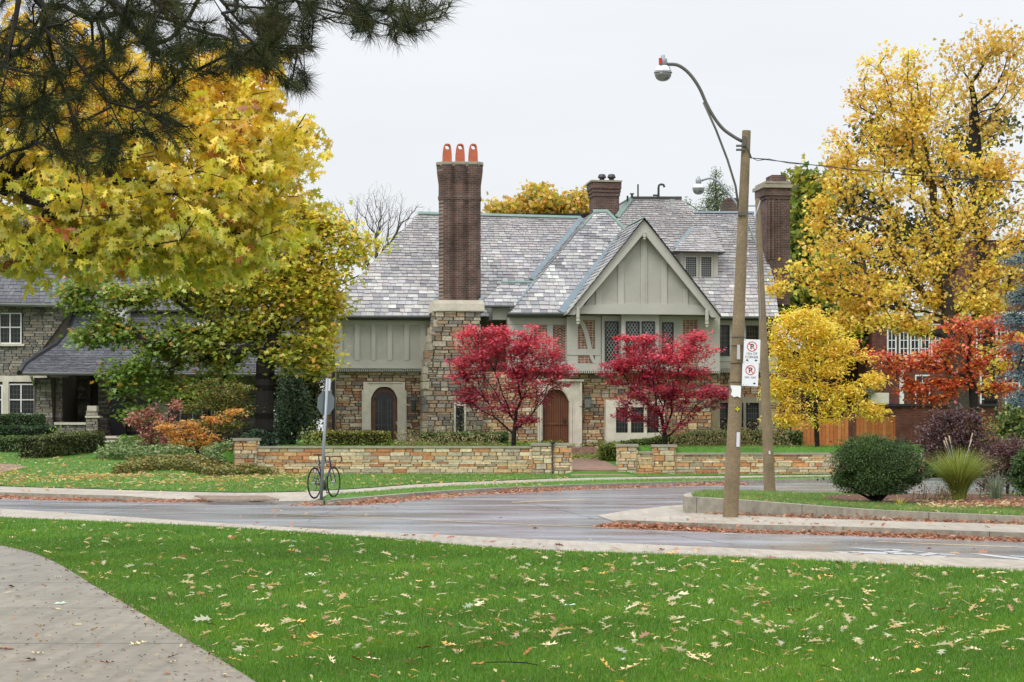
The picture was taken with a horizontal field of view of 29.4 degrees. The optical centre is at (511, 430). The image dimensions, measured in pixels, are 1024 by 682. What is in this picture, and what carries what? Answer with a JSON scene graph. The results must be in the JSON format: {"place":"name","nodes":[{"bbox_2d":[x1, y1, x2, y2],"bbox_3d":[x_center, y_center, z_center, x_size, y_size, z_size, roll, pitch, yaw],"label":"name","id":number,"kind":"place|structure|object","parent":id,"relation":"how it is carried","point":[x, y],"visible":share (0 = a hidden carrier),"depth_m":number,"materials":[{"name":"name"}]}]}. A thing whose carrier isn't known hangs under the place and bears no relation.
{"place":"outdoors","nodes":[
{"label":"outdoors","id":0,"kind":"place"},
{"bbox_2d":[0,546,254,681],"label":"path","id":1,"kind":"structure","parent":0,"point":[110,635],"depth_m":14.59,"materials":[{"name":"concrete"}]},
{"bbox_2d":[0,543,244,681],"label":"fallen leaves","id":2,"kind":"object","parent":1,"relation":"on","point":[214,651],"depth_m":14.72,"materials":[{"name":"brown plant"}]},
{"bbox_2d":[0,0,473,188],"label":"pine tree","id":3,"kind":"object","parent":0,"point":[265,51],"visible":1,"depth_m":11.00,"materials":[{"name":"green plant"}]},
{"bbox_2d":[0,475,835,500],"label":"pavement","id":4,"kind":"structure","parent":0,"point":[293,496],"depth_m":47.66,"materials":[{"name":"concrete"}]},
{"bbox_2d":[0,471,319,492],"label":"fallen leaves","id":5,"kind":"object","parent":4,"relation":"on","point":[107,477],"visible":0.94,"depth_m":55.21,"materials":[{"name":"orange plant"}]},
{"bbox_2d":[194,495,278,500],"bbox_3d":[-6.153,1.496,43.442,1.623,0.039,2.980,0,0,-14],"label":"tactile plate","id":6,"kind":"object","parent":4,"relation":"on","point":[236,498],"visible":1,"depth_m":43.12,"materials":[{"name":"beige concrete"}]},
{"bbox_2d":[0,440,997,491],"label":"garden ground","id":7,"kind":"structure","parent":0,"point":[229,455],"depth_m":61.39,"materials":[{"name":"plant"}]},
{"bbox_2d":[0,434,26,452],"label":"hedge","id":8,"kind":"object","parent":7,"relation":"on","point":[9,443],"visible":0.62,"depth_m":70.68,"materials":[{"name":"green plant"}]},
{"bbox_2d":[0,412,46,426],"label":"hedge","id":9,"kind":"object","parent":7,"relation":"on","point":[21,419],"visible":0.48,"depth_m":79.20,"materials":[{"name":"green plant"}]},
{"bbox_2d":[0,424,57,436],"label":"hedge","id":10,"kind":"object","parent":7,"relation":"on","point":[12,429],"visible":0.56,"depth_m":75.95,"materials":[{"name":"green plant"}]},
{"bbox_2d":[15,429,106,458],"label":"hedge","id":11,"kind":"object","parent":7,"relation":"on","point":[76,442],"visible":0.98,"depth_m":67.83,"materials":[{"name":"green plant"}]},
{"bbox_2d":[120,396,185,445],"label":"burning bush","id":12,"kind":"object","parent":7,"relation":"on","point":[148,436],"visible":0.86,"depth_m":69.93,"materials":[{"name":"red plant"}]},
{"bbox_2d":[0,216,319,443],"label":"grey house","id":13,"kind":"structure","parent":7,"relation":"on","point":[43,370],"depth_m":83.97,"materials":[{"name":"stone"}]},
{"bbox_2d":[0,313,21,343],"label":"window","id":14,"kind":"structure","parent":13,"relation":"in","point":[11,323],"depth_m":84.02,"materials":[{"name":"glass"}]},
{"bbox_2d":[9,384,33,414],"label":"window","id":15,"kind":"structure","parent":13,"relation":"in","point":[21,396],"depth_m":84.02,"materials":[{"name":"glass"}]},
{"bbox_2d":[111,395,126,435],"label":"doorway","id":16,"kind":"structure","parent":13,"relation":"in","point":[117,427],"depth_m":84.21,"materials":[{"name":"black metal"}]},
{"bbox_2d":[93,436,234,463],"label":"ground cover","id":17,"kind":"object","parent":7,"relation":"on","point":[128,448],"visible":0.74,"depth_m":66.41,"materials":[{"name":"green plant"}]},
{"bbox_2d":[110,452,279,475],"bbox_3d":[-10.673,1.059,61.723,2.756,1.097,10.200,0,0,25],"label":"ground cover","id":18,"kind":"object","parent":7,"relation":"on","point":[200,463],"visible":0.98,"depth_m":61.58,"materials":[{"name":"green plant"}]},
{"bbox_2d":[151,408,248,454],"bbox_3d":[-10.396,0.176,65.044,3.264,1.964,0.965,0,0,0],"label":"japanese maple","id":19,"kind":"object","parent":7,"relation":"on","point":[201,442],"visible":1,"depth_m":64.96,"materials":[{"name":"orange plant"}]},
{"bbox_2d":[36,189,398,432],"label":"maple tree","id":20,"kind":"object","parent":7,"relation":"on","point":[308,288],"visible":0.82,"depth_m":74.56,"materials":[{"name":"green plant"}]},
{"bbox_2d":[181,377,263,442],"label":"larch shrub","id":21,"kind":"object","parent":7,"relation":"on","point":[216,399],"visible":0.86,"depth_m":72.92,"materials":[{"name":"green plant"}]},
{"bbox_2d":[238,428,286,445],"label":"cypress shrub","id":22,"kind":"object","parent":7,"relation":"on","point":[268,439],"visible":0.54,"depth_m":70.73,"materials":[{"name":"green plant"}]},
{"bbox_2d":[0,448,567,487],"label":"fallen leaves","id":23,"kind":"object","parent":7,"relation":"on","point":[235,474],"visible":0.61,"depth_m":58.17,"materials":[{"name":"brown plant"}]},
{"bbox_2d":[273,367,321,444],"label":"arborvitae","id":24,"kind":"object","parent":7,"relation":"on","point":[293,419],"visible":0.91,"depth_m":78.73,"materials":[{"name":"green plant"}]},
{"bbox_2d":[273,289,346,442],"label":"evergreen tree","id":25,"kind":"object","parent":7,"relation":"on","point":[314,388],"visible":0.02,"depth_m":91.40,"materials":[{"name":"green plant"}]},
{"bbox_2d":[291,420,329,445],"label":"perennials","id":26,"kind":"object","parent":7,"relation":"on","point":[313,442],"visible":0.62,"depth_m":69.99,"materials":[{"name":"green plant"}]},
{"bbox_2d":[309,429,391,445],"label":"hedge","id":27,"kind":"object","parent":7,"relation":"on","point":[345,437],"visible":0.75,"depth_m":74.65,"materials":[{"name":"green plant"}]},
{"bbox_2d":[328,185,429,267],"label":"bare tree","id":28,"kind":"object","parent":7,"relation":"on","point":[378,227],"visible":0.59,"depth_m":109.90,"materials":[{"name":"grey plant"}]},
{"bbox_2d":[393,418,504,445],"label":"perennials","id":29,"kind":"object","parent":7,"relation":"on","point":[435,438],"visible":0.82,"depth_m":73.46,"materials":[{"name":"green plant"}]},
{"bbox_2d":[419,430,508,445],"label":"hedge","id":30,"kind":"object","parent":7,"relation":"on","point":[503,437],"visible":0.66,"depth_m":75.65,"materials":[{"name":"green plant"}]},
{"bbox_2d":[311,439,618,459],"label":"ground cover","id":31,"kind":"object","parent":7,"relation":"on","point":[574,455],"visible":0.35,"depth_m":75.22,"materials":[{"name":"green plant"}]},
{"bbox_2d":[442,322,579,445],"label":"japanese maple","id":32,"kind":"object","parent":7,"relation":"on","point":[520,352],"visible":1,"depth_m":70.34,"materials":[{"name":"red plant"}]},
{"bbox_2d":[481,179,588,212],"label":"backdrop maple","id":33,"kind":"object","parent":7,"relation":"on","point":[544,199],"visible":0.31,"depth_m":117.34,"materials":[{"name":"yellow plant"}]},
{"bbox_2d":[325,144,791,450],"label":"stone house","id":34,"kind":"structure","parent":7,"relation":"on","point":[585,286],"depth_m":79.97,"materials":[{"name":"stone"}]},
{"bbox_2d":[372,388,395,440],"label":"door","id":35,"kind":"structure","parent":34,"relation":"in","point":[383,400],"depth_m":80.24,"materials":[{"name":"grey wood"}]},
{"bbox_2d":[542,390,568,442],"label":"door","id":36,"kind":"structure","parent":34,"relation":"in","point":[555,426],"depth_m":79.42,"materials":[{"name":"brown wood"}]},
{"bbox_2d":[605,321,618,362],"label":"window","id":37,"kind":"structure","parent":34,"relation":"in","point":[611,327],"depth_m":79.11,"materials":[{"name":"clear glass"}]},
{"bbox_2d":[616,407,627,432],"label":"window","id":38,"kind":"structure","parent":34,"relation":"in","point":[621,427],"depth_m":79.53,"materials":[{"name":"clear glass"}]},
{"bbox_2d":[626,321,639,362],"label":"window","id":39,"kind":"structure","parent":34,"relation":"in","point":[632,327],"depth_m":78.88,"materials":[{"name":"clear glass"}]},
{"bbox_2d":[631,407,643,432],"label":"window","id":40,"kind":"structure","parent":34,"relation":"in","point":[636,427],"depth_m":79.61,"materials":[{"name":"clear glass"}]},
{"bbox_2d":[642,321,654,362],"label":"window","id":41,"kind":"structure","parent":34,"relation":"in","point":[647,326],"depth_m":78.99,"materials":[{"name":"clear glass"}]},
{"bbox_2d":[662,322,673,358],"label":"window","id":42,"kind":"structure","parent":34,"relation":"in","point":[668,327],"depth_m":79.44,"materials":[{"name":"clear glass"}]},
{"bbox_2d":[684,256,697,277],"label":"window","id":43,"kind":"structure","parent":34,"relation":"in","point":[690,262],"depth_m":83.41,"materials":[{"name":"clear glass"}]},
{"bbox_2d":[700,256,712,278],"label":"window","id":44,"kind":"structure","parent":34,"relation":"in","point":[706,262],"depth_m":83.49,"materials":[{"name":"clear glass"}]},
{"bbox_2d":[720,403,727,430],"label":"window","id":45,"kind":"structure","parent":34,"relation":"in","point":[723,412],"depth_m":82.26,"materials":[{"name":"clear glass"}]},
{"bbox_2d":[720,325,729,355],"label":"window","id":46,"kind":"structure","parent":34,"relation":"in","point":[724,329],"depth_m":82.02,"materials":[{"name":"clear glass"}]},
{"bbox_2d":[746,326,758,339],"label":"window","id":47,"kind":"structure","parent":34,"relation":"in","point":[752,332],"depth_m":82.20,"materials":[{"name":"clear glass"}]},
{"bbox_2d":[746,403,758,430],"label":"window","id":48,"kind":"structure","parent":34,"relation":"in","point":[752,409],"depth_m":82.44,"materials":[{"name":"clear glass"}]},
{"bbox_2d":[572,447,616,470],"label":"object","id":49,"kind":"structure","parent":7,"relation":"on","point":[589,464],"depth_m":71.45,"materials":[{"name":"beige stone"}]},
{"bbox_2d":[598,442,616,460],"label":"hedge","id":50,"kind":"object","parent":7,"relation":"on","point":[607,452],"visible":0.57,"depth_m":73.65,"materials":[{"name":"green plant"}]},
{"bbox_2d":[592,329,728,443],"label":"japanese maple","id":51,"kind":"object","parent":7,"relation":"on","point":[624,366],"visible":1,"depth_m":70.38,"materials":[{"name":"red plant"}]},
{"bbox_2d":[599,429,803,445],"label":"hedge","id":52,"kind":"object","parent":7,"relation":"on","point":[795,438],"visible":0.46,"depth_m":75.41,"materials":[{"name":"green plant"}]},
{"bbox_2d":[684,166,735,210],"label":"larch tree","id":53,"kind":"object","parent":7,"relation":"on","point":[716,201],"visible":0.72,"depth_m":124.84,"materials":[{"name":"green plant"}]},
{"bbox_2d":[667,403,793,445],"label":"perennials","id":54,"kind":"object","parent":7,"relation":"on","point":[746,436],"visible":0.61,"depth_m":73.48,"materials":[{"name":"green plant"}]},
{"bbox_2d":[791,418,847,445],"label":"cedar fence","id":55,"kind":"object","parent":7,"relation":"on","point":[837,432],"visible":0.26,"depth_m":76.49,"materials":[{"name":"orange wood"}]},
{"bbox_2d":[756,300,895,446],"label":"golden tree","id":56,"kind":"object","parent":7,"relation":"on","point":[814,330],"visible":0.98,"depth_m":68.89,"materials":[{"name":"yellow plant"}]},
{"bbox_2d":[778,153,893,441],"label":"backdrop tree","id":57,"kind":"object","parent":7,"relation":"on","point":[800,181],"visible":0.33,"depth_m":97.24,"materials":[{"name":"green plant"}]},
{"bbox_2d":[856,417,894,440],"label":"cedar fence","id":58,"kind":"object","parent":7,"relation":"on","point":[885,427],"visible":0.46,"depth_m":78.50,"materials":[{"name":"orange wood"}]},
{"bbox_2d":[764,39,1023,426],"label":"yellow maple","id":59,"kind":"object","parent":7,"relation":"on","point":[978,301],"visible":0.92,"depth_m":75.76,"materials":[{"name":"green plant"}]},
{"bbox_2d":[778,236,1023,441],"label":"brick building","id":60,"kind":"structure","parent":7,"relation":"on","point":[899,343],"depth_m":96.00,"materials":[{"name":"red brick"}]},
{"bbox_2d":[887,324,896,354],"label":"window","id":61,"kind":"structure","parent":60,"relation":"in","point":[892,340],"depth_m":95.94,"materials":[{"name":"white paint"}]},
{"bbox_2d":[899,330,908,356],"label":"window","id":62,"kind":"structure","parent":60,"relation":"in","point":[903,342],"depth_m":95.94,"materials":[{"name":"white paint"}]},
{"bbox_2d":[910,333,919,355],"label":"window","id":63,"kind":"structure","parent":60,"relation":"in","point":[914,343],"depth_m":95.94,"materials":[{"name":"white paint"}]},
{"bbox_2d":[792,97,1023,310],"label":"tree","id":64,"kind":"object","parent":7,"relation":"on","point":[875,209],"visible":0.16,"depth_m":103.67,"materials":[{"name":"yellow plant"}]},
{"bbox_2d":[843,404,996,443],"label":"brick wall","id":65,"kind":"structure","parent":7,"relation":"on","point":[908,418],"depth_m":84.00,"materials":[{"name":"brown brick"}]},
{"bbox_2d":[840,311,1023,424],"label":"orange maple","id":66,"kind":"object","parent":7,"relation":"on","point":[950,387],"visible":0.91,"depth_m":69.86,"materials":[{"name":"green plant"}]},
{"bbox_2d":[942,410,999,461],"bbox_3d":[14.835,0.118,62.110,2.438,1.809,1.801,0,0,14],"label":"shrub","id":67,"kind":"object","parent":7,"relation":"on","point":[992,430],"visible":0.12,"depth_m":61.74,"materials":[{"name":"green plant"}]},
{"bbox_2d":[930,13,1023,423],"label":"ash tree","id":68,"kind":"object","parent":7,"relation":"on","point":[974,126],"visible":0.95,"depth_m":91.80,"materials":[{"name":"yellow plant"}]},
{"bbox_2d":[986,248,1023,408],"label":"blue spruce","id":69,"kind":"object","parent":7,"relation":"on","point":[1011,318],"visible":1,"depth_m":49.85,"materials":[{"name":"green plant"}]},
{"bbox_2d":[990,397,1023,461],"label":"shrub","id":70,"kind":"object","parent":7,"relation":"on","point":[1010,422],"visible":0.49,"depth_m":59.79,"materials":[{"name":"green plant"}]},
{"bbox_2d":[0,478,1023,559],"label":"road","id":71,"kind":"structure","parent":0,"point":[449,512],"depth_m":36.38,"materials":[{"name":"grey asphalt"}]},
{"bbox_2d":[0,494,211,502],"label":"fallen leaves","id":72,"kind":"object","parent":71,"relation":"on","point":[19,497],"visible":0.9,"depth_m":44.52,"materials":[{"name":"brown plant"}]},
{"bbox_2d":[0,478,923,504],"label":"kerb","id":73,"kind":"structure","parent":71,"relation":"on","point":[358,499],"depth_m":47.91,"materials":[{"name":"concrete"}]},
{"bbox_2d":[276,481,759,505],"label":"fallen leaves","id":74,"kind":"object","parent":71,"relation":"on","point":[376,500],"visible":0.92,"depth_m":49.48,"materials":[{"name":"brown plant"}]},
{"bbox_2d":[297,499,1023,559],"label":"road markings","id":75,"kind":"object","parent":71,"relation":"on","point":[899,550],"visible":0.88,"depth_m":26.21,"materials":[{"name":"paint"}]},
{"bbox_2d":[593,520,1023,542],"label":"fallen leaves","id":76,"kind":"object","parent":71,"relation":"on","point":[657,526],"visible":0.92,"depth_m":30.14,"materials":[{"name":"brown plant"}]},
{"bbox_2d":[615,519,1023,538],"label":"island kerb","id":77,"kind":"structure","parent":71,"relation":"on","point":[882,530],"depth_m":30.19,"materials":[{"name":"concrete"}]},
{"bbox_2d":[683,492,1023,523],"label":"raised kerb","id":78,"kind":"structure","parent":71,"relation":"on","point":[691,504],"depth_m":33.26,"materials":[{"name":"concrete"}]},
{"bbox_2d":[0,516,1023,681],"bbox_3d":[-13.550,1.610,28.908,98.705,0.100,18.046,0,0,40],"label":"front lawn","id":79,"kind":"structure","parent":0,"point":[596,647],"depth_m":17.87,"materials":[{"name":"plant"}]},
{"bbox_2d":[1,522,1023,681],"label":"fallen leaves","id":80,"kind":"object","parent":79,"relation":"on","point":[311,675],"depth_m":15.52,"materials":[{"name":"brown plant"}]},
{"bbox_2d":[14,519,1023,654],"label":"fallen leaves","id":81,"kind":"object","parent":79,"relation":"on","point":[672,597],"depth_m":17.44,"materials":[{"name":"beige plant"}]},
{"bbox_2d":[0,509,1023,570],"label":"pavement","id":82,"kind":"structure","parent":0,"point":[499,542],"depth_m":26.45,"materials":[{"name":"concrete"}]},
{"bbox_2d":[0,503,998,554],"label":"fallen leaves","id":83,"kind":"object","parent":82,"relation":"on","point":[676,548],"visible":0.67,"depth_m":30.23,"materials":[{"name":"brown plant"}]},
{"bbox_2d":[0,0,1023,431],"label":"sky","id":84,"kind":"structure","parent":0,"point":[565,94],"materials":[{"name":"white"}]},
{"bbox_2d":[323,475,833,504],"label":"verge","id":85,"kind":"structure","parent":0,"point":[328,497],"depth_m":52.55,"materials":[{"name":"green plant"}]},
{"bbox_2d":[307,454,341,498],"bbox_3d":[-4.158,0.996,43.161,0.430,0.992,1.674,0,0,20],"label":"bicycle","id":86,"kind":"object","parent":85,"relation":"on","point":[325,485],"visible":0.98,"depth_m":43.09,"materials":[{"name":"metal"}]},
{"bbox_2d":[317,378,333,499],"bbox_3d":[-4.055,0.192,42.643,0.527,2.680,0.158,0,0,-42],"label":"stop sign","id":87,"kind":"object","parent":85,"relation":"on","point":[325,404],"visible":0.92,"depth_m":42.58,"materials":[{"name":"metal"}]},
{"bbox_2d":[296,438,1005,477],"bbox_3d":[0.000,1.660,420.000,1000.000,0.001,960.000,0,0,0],"label":"ground","id":88,"kind":"structure","parent":0,"point":[927,476],"depth_m":70.75,"materials":[{"name":"brown soil"}]},
{"bbox_2d":[0,0,334,301],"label":"maple tree","id":89,"kind":"object","parent":88,"relation":"on","point":[234,154],"visible":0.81,"depth_m":21.28,"materials":[{"name":"yellow plant"}]},
{"bbox_2d":[233,438,572,473],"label":"garden wall","id":90,"kind":"structure","parent":88,"relation":"on","point":[535,458],"depth_m":66.47,"materials":[{"name":"stone"}]},
{"bbox_2d":[615,444,924,476],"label":"garden wall","id":91,"kind":"structure","parent":88,"relation":"on","point":[667,458],"depth_m":66.47,"materials":[{"name":"stone"}]},
{"bbox_2d":[597,505,1023,531],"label":"island pavement","id":92,"kind":"structure","parent":0,"point":[673,513],"depth_m":32.24,"materials":[{"name":"concrete"}]},
{"bbox_2d":[654,54,751,516],"bbox_3d":[3.289,-2.471,33.600,1.697,8.014,0.322,0,0,0],"label":"utility pole","id":93,"kind":"object","parent":92,"relation":"on","point":[662,71],"visible":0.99,"depth_m":33.52,"materials":[{"name":"wood"}]},
{"bbox_2d":[742,363,758,385],"bbox_3d":[4.086,-0.963,33.440,0.291,0.402,0.009,0,0,0],"label":"parking sign","id":94,"kind":"object","parent":93,"relation":"attached to","point":[750,374],"visible":1,"depth_m":33.44,"materials":[{"name":"white metal"}]},
{"bbox_2d":[743,339,759,362],"bbox_3d":[4.114,-1.363,33.440,0.296,0.416,0.009,0,0,0],"label":"parking sign","id":95,"kind":"object","parent":93,"relation":"attached to","point":[751,354],"visible":1,"depth_m":33.44,"materials":[{"name":"white metal"}]},
{"bbox_2d":[752,158,1023,182],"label":"overhead wire","id":96,"kind":"object","parent":93,"relation":"attached to","point":[887,171],"visible":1,"depth_m":34.31,"materials":[{"name":"black metal"}]},
{"bbox_2d":[706,511,1023,524],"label":"fallen leaves","id":97,"kind":"object","parent":92,"relation":"on","point":[895,518],"visible":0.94,"depth_m":32.41,"materials":[{"name":"brown plant"}]},
{"bbox_2d":[980,469,1010,498],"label":"ornamental grass","id":98,"kind":"object","parent":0,"point":[995,486],"depth_m":38.70,"materials":[{"name":"green plant"}]},
{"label":"island lawn","id":99,"kind":"structure","parent":0,"visible":0},
{"bbox_2d":[692,176,775,491],"bbox_3d":[4.769,-2.075,42.005,1.690,6.940,1.270,0,0,0],"label":"utility pole","id":100,"kind":"object","parent":99,"relation":"on","point":[698,188],"visible":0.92,"depth_m":41.43,"materials":[{"name":"wood"}]},
{"bbox_2d":[691,488,1023,515],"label":"grass","id":101,"kind":"structure","parent":99,"relation":"on","point":[800,497],"depth_m":34.40,"materials":[{"name":"green plant"}]},
{"bbox_2d":[695,491,1023,515],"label":"fallen leaves","id":102,"kind":"object","parent":99,"relation":"on","point":[1005,503],"visible":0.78,"depth_m":35.22,"materials":[{"name":"brown plant"}]},
{"bbox_2d":[823,494,1023,508],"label":"mulch bed","id":103,"kind":"object","parent":99,"relation":"on","point":[857,497],"visible":0.26,"depth_m":38.26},
{"bbox_2d":[812,432,936,501],"bbox_3d":[6.765,0.674,36.029,2.150,1.352,1.955,0,0,37],"label":"yew bush","id":104,"kind":"object","parent":103,"relation":"on","point":[876,468],"visible":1,"depth_m":35.61,"materials":[{"name":"green plant"}]},
{"bbox_2d":[913,401,1014,469],"bbox_3d":[10.206,0.305,44.054,2.338,2.013,1.091,0,0,0],"label":"purple shrub","id":105,"kind":"object","parent":103,"relation":"on","point":[960,434],"visible":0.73,"depth_m":43.90,"materials":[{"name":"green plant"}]},
{"bbox_2d":[923,433,1007,499],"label":"ornamental grass","id":106,"kind":"object","parent":103,"relation":"on","point":[964,470],"depth_m":37.45,"materials":[{"name":"green plant"}]},
{"bbox_2d":[909,471,1021,501],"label":"perennials","id":107,"kind":"object","parent":103,"relation":"on","point":[946,496],"visible":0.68,"depth_m":37.40,"materials":[{"name":"grey plant"}]},
{"bbox_2d":[974,431,1023,494],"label":"purple shrub","id":108,"kind":"object","parent":103,"relation":"on","point":[1005,453],"visible":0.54,"depth_m":40.93,"materials":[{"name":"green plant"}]},
{"bbox_2d":[1005,447,1023,496],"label":"evergreen bush","id":109,"kind":"object","parent":99,"relation":"on","point":[1016,472],"visible":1,"depth_m":32.93,"materials":[{"name":"green plant"}]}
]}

